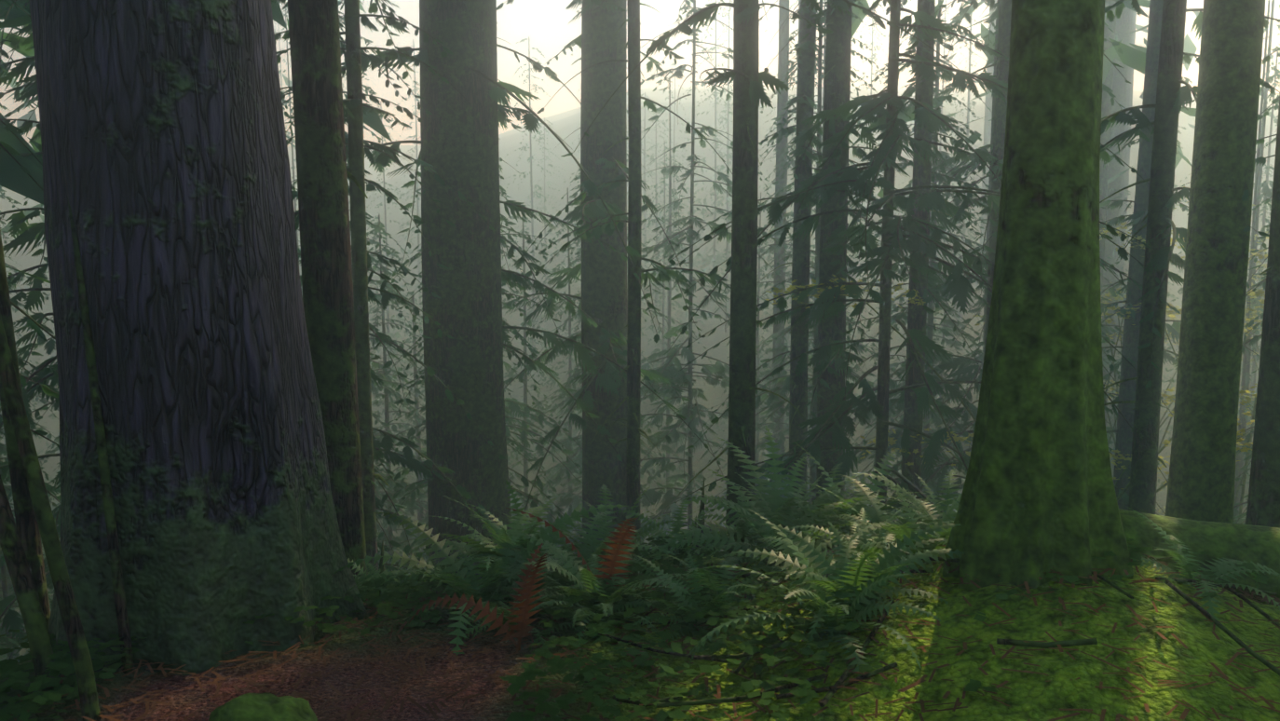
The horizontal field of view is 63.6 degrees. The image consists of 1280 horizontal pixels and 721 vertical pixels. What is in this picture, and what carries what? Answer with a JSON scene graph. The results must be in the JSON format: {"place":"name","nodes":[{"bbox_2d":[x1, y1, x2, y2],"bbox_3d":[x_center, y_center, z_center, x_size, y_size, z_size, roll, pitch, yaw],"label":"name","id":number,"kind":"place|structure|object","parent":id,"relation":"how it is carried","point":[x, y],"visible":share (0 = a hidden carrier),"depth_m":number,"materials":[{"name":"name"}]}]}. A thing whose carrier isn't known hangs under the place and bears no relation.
{"place":"outdoors","nodes":[
{"label":"outdoors","id":0,"kind":"place"},
{"bbox_2d":[0,0,1277,283],"bbox_3d":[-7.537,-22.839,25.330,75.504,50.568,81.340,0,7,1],"label":"leaves","id":1,"kind":"object","parent":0,"point":[24,184],"visible":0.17,"depth_m":14.03,"materials":[{"name":"green plant"}]},
{"bbox_2d":[0,0,1279,661],"bbox_3d":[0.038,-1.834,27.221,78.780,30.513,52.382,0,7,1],"label":"conifer tree","id":2,"kind":"object","parent":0,"point":[578,350],"depth_m":12.40,"materials":[{"name":"green plant"}]},
{"bbox_2d":[0,86,1279,720],"bbox_3d":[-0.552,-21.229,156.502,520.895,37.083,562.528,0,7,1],"label":"terrain","id":3,"kind":"structure","parent":0,"point":[1205,649],"depth_m":3.98,"materials":[{"name":"green plant"}]},
{"bbox_2d":[0,196,134,720],"bbox_3d":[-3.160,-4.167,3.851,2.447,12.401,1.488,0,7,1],"label":"tree trunks","id":4,"kind":"object","parent":3,"relation":"on","point":[18,473],"visible":0.69,"depth_m":4.06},
{"bbox_2d":[28,0,366,675],"bbox_3d":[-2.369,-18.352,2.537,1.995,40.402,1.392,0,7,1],"label":"tree trunk","id":5,"kind":"object","parent":3,"relation":"on","point":[230,246],"visible":0.88,"depth_m":4.30,"materials":[{"name":"brown wood"}]},
{"bbox_2d":[208,692,317,720],"bbox_3d":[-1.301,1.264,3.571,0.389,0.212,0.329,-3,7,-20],"label":"mossy rock","id":6,"kind":"object","parent":3,"relation":"on","point":[243,713],"visible":1,"depth_m":3.55,"materials":[{"name":"green stone"}]},
{"bbox_2d":[408,507,637,650],"bbox_3d":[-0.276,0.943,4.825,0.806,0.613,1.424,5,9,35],"label":"dead fern fronds","id":7,"kind":"object","parent":3,"relation":"on","point":[619,536],"visible":0.85,"depth_m":4.46,"materials":[{"name":"brown plant"}]},
{"bbox_2d":[0,518,1274,720],"bbox_3d":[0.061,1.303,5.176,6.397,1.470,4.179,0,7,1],"label":"herb","id":8,"kind":"object","parent":3,"relation":"on","point":[15,668],"visible":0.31,"depth_m":4.08,"materials":[{"name":"green plant"}]},
{"bbox_2d":[0,0,1278,660],"bbox_3d":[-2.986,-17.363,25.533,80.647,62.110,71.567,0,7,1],"label":"tree trunks","id":9,"kind":"object","parent":3,"relation":"on","point":[1135,272],"visible":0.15,"depth_m":21.31,"materials":[{"name":"brown wood"}]},
{"bbox_2d":[342,0,1279,518],"bbox_3d":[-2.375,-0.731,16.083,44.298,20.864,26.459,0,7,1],"label":"mossy branches","id":10,"kind":"object","parent":9,"relation":"attached to","point":[354,179],"visible":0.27,"depth_m":12.43,"materials":[{"name":"green plant"}]},
{"bbox_2d":[10,544,1279,720],"bbox_3d":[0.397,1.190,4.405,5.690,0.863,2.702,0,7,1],"label":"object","id":11,"kind":"object","parent":3,"relation":"on","point":[707,687],"visible":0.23,"depth_m":3.86,"materials":[{"name":"green plant"}]},
{"bbox_2d":[287,0,1279,590],"bbox_3d":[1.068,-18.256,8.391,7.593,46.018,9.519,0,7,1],"label":"tree trunks","id":12,"kind":"object","parent":3,"relation":"on","point":[320,188],"visible":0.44,"depth_m":11.79,"materials":[{"name":"brown wood"}]},
{"bbox_2d":[334,425,1279,677],"bbox_3d":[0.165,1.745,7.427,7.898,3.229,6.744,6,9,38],"label":"ferns","id":13,"kind":"object","parent":3,"relation":"on","point":[789,539],"visible":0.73,"depth_m":4.98,"materials":[{"name":"green plant"}]},
{"bbox_2d":[378,477,1279,708],"bbox_3d":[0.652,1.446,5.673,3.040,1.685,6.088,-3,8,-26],"label":"fallen branches","id":14,"kind":"object","parent":3,"relation":"on","point":[846,674],"visible":0.38,"depth_m":3.71,"materials":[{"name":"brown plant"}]},
{"bbox_2d":[942,0,1133,590],"bbox_3d":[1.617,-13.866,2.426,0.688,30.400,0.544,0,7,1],"label":"tree trunk","id":15,"kind":"object","parent":3,"relation":"on","point":[1008,463],"visible":0.65,"depth_m":3.97,"materials":[{"name":"green plant"}]},
{"bbox_2d":[1118,508,1279,606],"bbox_3d":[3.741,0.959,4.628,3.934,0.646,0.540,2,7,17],"label":"fallen log","id":16,"kind":"object","parent":3,"relation":"on","point":[1235,530],"visible":0.23,"depth_m":4.88,"materials":[{"name":"green plant"}]},
{"bbox_2d":[1164,0,1265,523],"bbox_3d":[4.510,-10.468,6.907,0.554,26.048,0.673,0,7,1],"label":"snag tree","id":17,"kind":"object","parent":3,"relation":"on","point":[1186,361],"visible":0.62,"depth_m":7.95,"materials":[{"name":"green plant"}]},
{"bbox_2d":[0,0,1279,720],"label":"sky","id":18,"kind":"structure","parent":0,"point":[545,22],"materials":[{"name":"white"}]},
{"bbox_2d":[764,186,1269,514],"bbox_3d":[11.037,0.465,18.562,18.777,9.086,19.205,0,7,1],"label":"vine maple leaves","id":19,"kind":"object","parent":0,"point":[1247,399],"visible":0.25,"depth_m":13.67,"materials":[{"name":"green plant"}]}
]}

